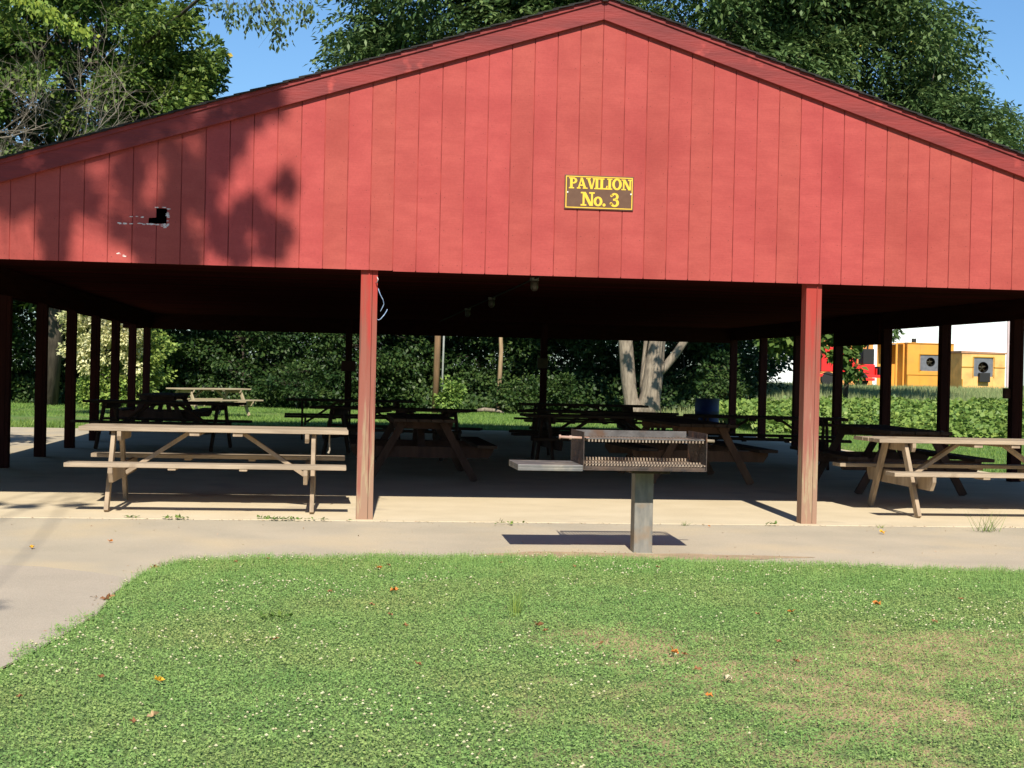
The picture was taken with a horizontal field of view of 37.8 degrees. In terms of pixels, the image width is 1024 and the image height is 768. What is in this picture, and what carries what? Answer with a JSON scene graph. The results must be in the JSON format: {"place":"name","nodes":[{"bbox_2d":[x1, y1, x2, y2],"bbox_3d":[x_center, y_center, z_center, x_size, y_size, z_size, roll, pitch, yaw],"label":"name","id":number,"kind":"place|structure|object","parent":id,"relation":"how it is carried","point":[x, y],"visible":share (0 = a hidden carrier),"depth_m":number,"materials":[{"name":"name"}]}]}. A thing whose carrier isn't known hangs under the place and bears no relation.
{"place":"outdoors","nodes":[
{"label":"outdoors","id":0,"kind":"place"},
{"bbox_2d":[10,417,88,427],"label":"verge grass","id":1,"kind":"structure","parent":0,"point":[54,424],"depth_m":32.23,"materials":[{"name":"green plant"}]},
{"bbox_2d":[0,549,1023,767],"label":"lawn","id":2,"kind":"structure","parent":0,"point":[633,746],"depth_m":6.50,"materials":[{"name":"green plant"}]},
{"bbox_2d":[147,710,158,716],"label":"fallen leaf","id":3,"kind":"object","parent":2,"relation":"on","point":[153,713],"visible":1,"depth_m":5.67,"materials":[{"name":"beige plant"}]},
{"bbox_2d":[154,675,164,680],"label":"fallen leaf","id":4,"kind":"object","parent":2,"relation":"on","point":[159,678],"visible":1,"depth_m":6.31,"materials":[{"name":"yellow plant"}]},
{"bbox_2d":[234,609,292,617],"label":"weed tuft","id":5,"kind":"object","parent":2,"relation":"on","point":[279,613],"visible":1,"depth_m":8.00,"materials":[{"name":"green plant"}]},
{"bbox_2d":[506,582,525,616],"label":"weed tuft","id":6,"kind":"object","parent":2,"relation":"on","point":[515,608],"visible":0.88,"depth_m":8.35,"materials":[{"name":"green plant"}]},
{"bbox_2d":[722,673,732,679],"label":"fallen leaf","id":7,"kind":"object","parent":2,"relation":"on","point":[728,676],"visible":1,"depth_m":6.60,"materials":[{"name":"beige plant"}]},
{"bbox_2d":[0,428,1023,527],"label":"concrete floor","id":8,"kind":"structure","parent":0,"point":[49,485],"depth_m":16.61,"materials":[{"name":"beige concrete"}]},
{"bbox_2d":[70,399,251,451],"bbox_3d":[-5.532,0.659,23.819,2.466,0.772,1.726,1,0,3],"label":"picnic table","id":9,"kind":"object","parent":8,"relation":"on","point":[216,407],"visible":0.79,"depth_m":23.51,"materials":[{"name":"brown wood"}]},
{"bbox_2d":[119,392,211,421],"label":"picnic table","id":10,"kind":"object","parent":8,"relation":"on","point":[161,412],"visible":0.81,"depth_m":29.53,"materials":[{"name":"brown wood"}]},
{"bbox_2d":[63,423,347,513],"bbox_3d":[-2.788,0.786,14.046,2.468,0.772,1.726,1,0,-7],"label":"picnic table","id":11,"kind":"object","parent":8,"relation":"on","point":[122,469],"visible":0.96,"depth_m":13.73,"materials":[{"name":"brown wood"}]},
{"bbox_2d":[284,398,415,439],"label":"picnic table","id":12,"kind":"object","parent":8,"relation":"on","point":[321,414],"visible":0.56,"depth_m":28.18,"materials":[{"name":"brown wood"}]},
{"bbox_2d":[302,405,482,460],"bbox_3d":[-1.821,0.747,22.857,2.466,0.772,1.726,1,0,11],"label":"picnic table","id":13,"kind":"object","parent":8,"relation":"on","point":[342,411],"visible":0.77,"depth_m":22.68,"materials":[{"name":"brown wood"}]},
{"bbox_2d":[349,413,496,481],"bbox_3d":[-1.177,0.789,18.842,1.726,0.772,2.466,1,0,-7],"label":"picnic table","id":14,"kind":"object","parent":8,"relation":"on","point":[447,445],"visible":0.91,"depth_m":18.01,"materials":[{"name":"brown wood"}]},
{"bbox_2d":[0,0,1023,523],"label":"picnic pavilion","id":15,"kind":"structure","parent":8,"relation":"on","point":[422,184],"depth_m":13.42,"materials":[{"name":"red wood"}]},
{"bbox_2d":[377,288,387,319],"bbox_3d":[-1.135,-0.699,13.133,0.092,0.282,0.076,1,0,-7],"label":"cord","id":16,"kind":"object","parent":15,"relation":"attached to","point":[382,306],"visible":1,"depth_m":13.13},
{"bbox_2d":[465,308,470,316],"bbox_3d":[-0.785,-1.262,26.485,0.108,0.160,0.108,1,0,-7],"label":"ceiling lamp","id":17,"kind":"object","parent":15,"relation":"attached to","point":[467,312],"visible":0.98,"depth_m":26.45,"materials":[{"name":"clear glass"}]},
{"bbox_2d":[488,297,494,307],"bbox_3d":[-0.307,-1.224,22.514,0.108,0.160,0.108,1,0,-7],"label":"ceiling lamp","id":18,"kind":"object","parent":15,"relation":"attached to","point":[491,301],"visible":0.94,"depth_m":22.48,"materials":[{"name":"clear glass"}]},
{"bbox_2d":[530,277,538,290],"bbox_3d":[0.266,-1.180,17.748,0.108,0.160,0.108,1,0,-7],"label":"ceiling lamp","id":19,"kind":"object","parent":15,"relation":"attached to","point":[534,284],"visible":0.94,"depth_m":17.71,"materials":[{"name":"silver metal"}]},
{"bbox_2d":[564,174,633,210],"bbox_3d":[0.775,-1.701,13.317,0.622,0.302,0.016,1,0,-7],"label":"sign","id":20,"kind":"object","parent":15,"relation":"attached to","point":[591,192],"visible":1,"depth_m":13.31,"materials":[{"name":"brown wood"}]},
{"bbox_2d":[514,403,648,442],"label":"picnic table","id":21,"kind":"object","parent":8,"relation":"on","point":[626,408],"visible":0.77,"depth_m":28.69,"materials":[{"name":"brown wood"}]},
{"bbox_2d":[509,409,678,458],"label":"picnic table","id":22,"kind":"object","parent":8,"relation":"on","point":[545,427],"visible":0.42,"depth_m":23.25,"materials":[{"name":"brown wood"}]},
{"bbox_2d":[511,413,697,459],"bbox_3d":[1.346,0.828,21.220,2.466,0.772,1.726,1,0,-10],"label":"picnic table","id":23,"kind":"object","parent":8,"relation":"on","point":[551,442],"visible":0.62,"depth_m":20.95,"materials":[{"name":"brown wood"}]},
{"bbox_2d":[603,417,777,484],"bbox_3d":[2.212,0.860,19.302,1.726,0.772,2.460,1,0,-8],"label":"picnic table","id":24,"kind":"object","parent":8,"relation":"on","point":[727,449],"visible":0.86,"depth_m":18.48,"materials":[{"name":"brown wood"}]},
{"bbox_2d":[683,414,851,469],"bbox_3d":[3.795,0.872,22.626,2.466,0.772,1.726,1,0,7],"label":"picnic table","id":25,"kind":"object","parent":8,"relation":"on","point":[824,441],"visible":0.73,"depth_m":22.30,"materials":[{"name":"brown wood"}]},
{"bbox_2d":[790,424,994,495],"bbox_3d":[4.568,0.918,18.295,1.726,0.772,2.466,1,0,-5],"label":"picnic table","id":26,"kind":"object","parent":8,"relation":"on","point":[868,454],"visible":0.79,"depth_m":17.51,"materials":[{"name":"brown wood"}]},
{"bbox_2d":[833,436,1023,517],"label":"picnic table","id":27,"kind":"object","parent":8,"relation":"on","point":[911,478],"visible":0.95,"depth_m":15.00,"materials":[{"name":"brown wood"}]},
{"bbox_2d":[0,427,1023,668],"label":"asphalt path","id":28,"kind":"structure","parent":0,"point":[80,544],"depth_m":12.00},
{"bbox_2d":[0,565,130,667],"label":"asphalt path patch","id":29,"kind":"object","parent":28,"relation":"on","point":[36,602],"visible":0.83,"depth_m":8.58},
{"bbox_2d":[100,593,114,599],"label":"fallen leaf","id":30,"kind":"object","parent":29,"relation":"on","point":[107,596],"visible":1,"depth_m":8.62,"materials":[{"name":"brown plant"}]},
{"bbox_2d":[163,513,188,519],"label":"weed tuft","id":31,"kind":"object","parent":28,"relation":"on","point":[176,516],"visible":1,"depth_m":12.82,"materials":[{"name":"green plant"}]},
{"bbox_2d":[258,516,324,519],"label":"weed tuft","id":32,"kind":"object","parent":28,"relation":"on","point":[291,517],"visible":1,"depth_m":12.92,"materials":[{"name":"green plant"}]},
{"bbox_2d":[509,429,714,552],"bbox_3d":[0.750,0.952,11.444,1.508,1.188,0.594,1,0,-7],"label":"park grill","id":33,"kind":"object","parent":28,"relation":"on","point":[643,471],"visible":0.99,"depth_m":11.48,"materials":[{"name":"metal"}]},
{"bbox_2d":[964,509,1005,531],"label":"weed tuft","id":34,"kind":"object","parent":28,"relation":"on","point":[978,529],"visible":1,"depth_m":13.35,"materials":[{"name":"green plant"}]},
{"bbox_2d":[0,366,1023,682],"bbox_3d":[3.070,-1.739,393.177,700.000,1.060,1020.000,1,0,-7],"label":"ground","id":35,"kind":"structure","parent":0,"point":[80,416],"depth_m":37.93,"materials":[{"name":"green plant"}]},
{"bbox_2d":[11,300,65,375],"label":"shrub","id":36,"kind":"object","parent":35,"relation":"on","point":[22,341],"visible":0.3,"depth_m":51.17,"materials":[{"name":"green plant"}]},
{"bbox_2d":[12,302,157,389],"bbox_3d":[-15.916,-2.399,53.783,7.584,6.364,5.889,1,0,-7],"label":"shrub","id":37,"kind":"object","parent":35,"relation":"on","point":[20,368],"visible":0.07,"depth_m":52.09,"materials":[{"name":"green plant"}]},
{"bbox_2d":[55,310,151,382],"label":"pale shrub","id":38,"kind":"object","parent":35,"relation":"on","point":[83,352],"visible":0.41,"depth_m":40.38,"materials":[{"name":"green plant"}]},
{"bbox_2d":[76,328,182,409],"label":"leafy shrub","id":39,"kind":"object","parent":35,"relation":"on","point":[155,372],"visible":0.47,"depth_m":40.90,"materials":[{"name":"green plant"}]},
{"bbox_2d":[60,315,209,391],"bbox_3d":[-13.516,-1.316,52.572,5.288,4.151,4.940,1,0,23],"label":"shrub","id":40,"kind":"object","parent":35,"relation":"on","point":[170,356],"visible":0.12,"depth_m":51.92,"materials":[{"name":"green plant"}]},
{"bbox_2d":[0,0,321,405],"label":"maple tree","id":41,"kind":"object","parent":35,"relation":"on","point":[158,70],"visible":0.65,"depth_m":46.10,"materials":[{"name":"green plant"}]},
{"bbox_2d":[136,329,277,395],"bbox_3d":[-11.761,-2.158,53.827,5.507,5.892,5.687,2,0,36],"label":"shrub","id":42,"kind":"object","parent":35,"relation":"on","point":[230,349],"visible":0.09,"depth_m":53.28,"materials":[{"name":"green plant"}]},
{"bbox_2d":[171,330,319,397],"bbox_3d":[-9.507,-1.622,53.352,5.386,4.926,4.595,1,0,-7],"label":"shrub","id":43,"kind":"object","parent":35,"relation":"on","point":[256,343],"visible":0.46,"depth_m":52.57,"materials":[{"name":"green plant"}]},
{"bbox_2d":[188,330,342,367],"bbox_3d":[-10.464,-3.314,62.926,8.877,8.147,7.829,1,0,11],"label":"woodland tree","id":44,"kind":"object","parent":35,"relation":"on","point":[277,343],"depth_m":63.08,"materials":[{"name":"green plant"}]},
{"bbox_2d":[251,358,329,407],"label":"bush","id":45,"kind":"object","parent":35,"relation":"on","point":[302,391],"visible":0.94,"depth_m":50.89,"materials":[{"name":"green plant"}]},
{"bbox_2d":[235,332,378,389],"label":"shrub","id":46,"kind":"object","parent":35,"relation":"on","point":[302,336],"visible":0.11,"depth_m":53.51,"materials":[{"name":"green plant"}]},
{"bbox_2d":[11,355,721,413],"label":"undergrowth","id":47,"kind":"object","parent":35,"relation":"on","point":[22,388],"visible":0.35,"depth_m":53.63,"materials":[{"name":"green plant"}]},
{"bbox_2d":[295,332,451,402],"bbox_3d":[-4.915,-1.462,53.811,5.290,4.802,3.945,1,0,11],"label":"shrub","id":48,"kind":"object","parent":35,"relation":"on","point":[394,361],"visible":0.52,"depth_m":53.29,"materials":[{"name":"green plant"}]},
{"bbox_2d":[358,336,497,371],"bbox_3d":[-3.266,-3.223,64.150,10.248,8.263,8.437,1,0,-7],"label":"woodland tree","id":49,"kind":"object","parent":35,"relation":"on","point":[459,356],"depth_m":62.57,"materials":[{"name":"green plant"}]},
{"bbox_2d":[353,334,508,399],"bbox_3d":[-3.132,-1.484,56.206,6.478,4.889,5.174,1,0,-7],"label":"shrub","id":50,"kind":"object","parent":35,"relation":"on","point":[472,361],"visible":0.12,"depth_m":54.97,"materials":[{"name":"green plant"}]},
{"bbox_2d":[432,336,444,412],"bbox_3d":[-2.334,-3.328,49.043,0.419,8.603,0.228,1,0,-7],"label":"utility pole","id":51,"kind":"object","parent":35,"relation":"on","point":[436,363],"visible":0.24,"depth_m":48.97,"materials":[{"name":"brown wood"}]},
{"bbox_2d":[11,402,870,438],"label":"back lawn grass","id":52,"kind":"structure","parent":35,"relation":"on","point":[477,421],"depth_m":40.89,"materials":[{"name":"green plant"}]},
{"bbox_2d":[165,388,262,415],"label":"picnic table","id":53,"kind":"object","parent":52,"relation":"on","point":[226,391],"visible":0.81,"depth_m":41.32,"materials":[{"name":"brown wood"}]},
{"bbox_2d":[473,407,503,412],"bbox_3d":[-0.791,0.883,50.327,1.065,0.185,0.270,1,0,0],"label":"fallen log","id":54,"kind":"object","parent":52,"relation":"on","point":[484,409],"visible":0.88,"depth_m":50.28,"materials":[{"name":"brown wood"}]},
{"bbox_2d":[431,374,467,408],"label":"bush","id":55,"kind":"object","parent":35,"relation":"on","point":[452,396],"visible":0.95,"depth_m":48.71,"materials":[{"name":"green plant"}]},
{"bbox_2d":[414,335,558,398],"bbox_3d":[-0.984,-1.488,55.362,5.776,5.111,4.521,1,0,-7],"label":"shrub","id":56,"kind":"object","parent":35,"relation":"on","point":[521,357],"visible":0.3,"depth_m":54.66,"materials":[{"name":"green plant"}]},
{"bbox_2d":[495,337,502,409],"bbox_3d":[-0.473,-2.450,52.516,2.900,6.986,2.978,2,0,37],"label":"thin tree","id":57,"kind":"object","parent":35,"relation":"on","point":[500,366],"visible":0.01,"depth_m":52.25,"materials":[{"name":"brown plant"}]},
{"bbox_2d":[484,375,539,413],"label":"bush","id":58,"kind":"object","parent":35,"relation":"on","point":[512,394],"visible":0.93,"depth_m":50.69,"materials":[{"name":"green plant"}]},
{"bbox_2d":[477,337,616,396],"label":"shrub","id":59,"kind":"object","parent":35,"relation":"on","point":[584,345],"visible":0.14,"depth_m":56.11,"materials":[{"name":"green plant"}]},
{"bbox_2d":[504,341,619,382],"bbox_3d":[3.367,-3.457,65.631,9.669,8.999,8.591,1,0,-33],"label":"woodland tree","id":60,"kind":"object","parent":35,"relation":"on","point":[610,348],"depth_m":64.19,"materials":[{"name":"green plant"}]},
{"bbox_2d":[547,372,584,409],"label":"bush","id":61,"kind":"object","parent":35,"relation":"on","point":[561,379],"visible":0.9,"depth_m":52.40,"materials":[{"name":"green plant"}]},
{"bbox_2d":[538,339,673,394],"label":"shrub","id":62,"kind":"object","parent":35,"relation":"on","point":[609,370],"visible":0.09,"depth_m":57.68,"materials":[{"name":"green plant"}]},
{"bbox_2d":[304,0,1023,411],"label":"walnut tree","id":63,"kind":"object","parent":35,"relation":"on","point":[914,54],"visible":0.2,"depth_m":48.09,"materials":[{"name":"green plant"}]},
{"bbox_2d":[614,340,752,403],"bbox_3d":[6.546,-1.382,56.919,5.413,5.100,4.444,1,0,-7],"label":"shrub","id":64,"kind":"object","parent":35,"relation":"on","point":[703,348],"visible":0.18,"depth_m":56.09,"materials":[{"name":"green plant"}]},
{"bbox_2d":[694,398,719,421],"bbox_3d":[4.627,0.785,35.565,0.597,0.885,0.597,1,0,-7],"label":"trash barrel","id":65,"kind":"object","parent":35,"relation":"on","point":[706,405],"visible":0.55,"depth_m":35.32,"materials":[{"name":"blue paint"}]},
{"bbox_2d":[689,349,756,406],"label":"bush","id":66,"kind":"object","parent":35,"relation":"on","point":[722,374],"visible":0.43,"depth_m":47.98,"materials":[{"name":"green plant"}]},
{"bbox_2d":[696,379,749,401],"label":"bush","id":67,"kind":"object","parent":35,"relation":"on","point":[716,391],"visible":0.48,"depth_m":47.20,"materials":[{"name":"green plant"}]},
{"bbox_2d":[665,340,792,395],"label":"shrub","id":68,"kind":"object","parent":35,"relation":"on","point":[749,365],"visible":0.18,"depth_m":57.88,"materials":[{"name":"green plant"}]},
{"bbox_2d":[668,338,821,388],"bbox_3d":[9.449,-2.622,63.396,7.814,7.630,7.234,1,0,-7],"label":"woodland tree","id":69,"kind":"object","parent":35,"relation":"on","point":[754,351],"depth_m":62.74,"materials":[{"name":"green plant"}]},
{"bbox_2d":[753,334,868,397],"bbox_3d":[9.369,-0.934,46.515,4.112,3.575,2.334,1,0,-7],"label":"young maple","id":70,"kind":"object","parent":35,"relation":"on","point":[777,347],"visible":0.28,"depth_m":46.09,"materials":[{"name":"green plant"}]},
{"bbox_2d":[661,380,1023,423],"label":"tall weeds","id":71,"kind":"object","parent":35,"relation":"on","point":[922,393],"visible":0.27,"depth_m":58.91,"materials":[{"name":"green plant"}]},
{"bbox_2d":[820,345,872,384],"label":"orange container","id":72,"kind":"object","parent":35,"relation":"on","point":[870,347],"visible":0.04,"depth_m":82.90,"materials":[{"name":"metal"}]},
{"bbox_2d":[820,345,879,385],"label":"red machine","id":73,"kind":"object","parent":35,"relation":"on","point":[866,359],"visible":0.45,"depth_m":72.58,"materials":[{"name":"paint"}]},
{"bbox_2d":[719,394,1023,437],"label":"vine cover","id":74,"kind":"object","parent":35,"relation":"on","point":[982,417],"visible":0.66,"depth_m":39.12,"materials":[{"name":"green plant"}]},
{"bbox_2d":[767,321,1009,386],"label":"metal building","id":75,"kind":"structure","parent":35,"relation":"on","point":[987,337],"depth_m":96.16,"materials":[{"name":"grey metal"}]},
{"bbox_2d":[892,329,904,342],"bbox_3d":[11.652,-0.799,46.198,1.096,3.306,0.699,1,0,-31],"label":"spruce sapling","id":76,"kind":"object","parent":35,"relation":"on","point":[895,336],"visible":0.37,"depth_m":46.14,"materials":[{"name":"green plant"}]},
{"bbox_2d":[876,339,953,386],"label":"generator enclosure","id":77,"kind":"object","parent":35,"relation":"on","point":[914,363],"visible":0.56,"depth_m":81.30,"materials":[{"name":"yellow paint"}]},
{"bbox_2d":[950,351,1006,388],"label":"generator enclosure","id":78,"kind":"object","parent":35,"relation":"on","point":[975,369],"visible":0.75,"depth_m":77.50,"materials":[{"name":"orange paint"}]},
{"bbox_2d":[0,0,1023,385],"label":"sky","id":79,"kind":"structure","parent":0,"point":[253,67],"materials":[{"name":"blue"}]},
{"bbox_2d":[476,551,815,560],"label":"dirt ground","id":80,"kind":"structure","parent":0,"point":[706,556],"depth_m":11.34,"materials":[{"name":"brown soil"}]},
{"bbox_2d":[767,437,1023,472],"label":"side lawn grass","id":81,"kind":"structure","parent":0,"point":[969,451],"depth_m":30.13,"materials":[{"name":"green plant"}]}
]}

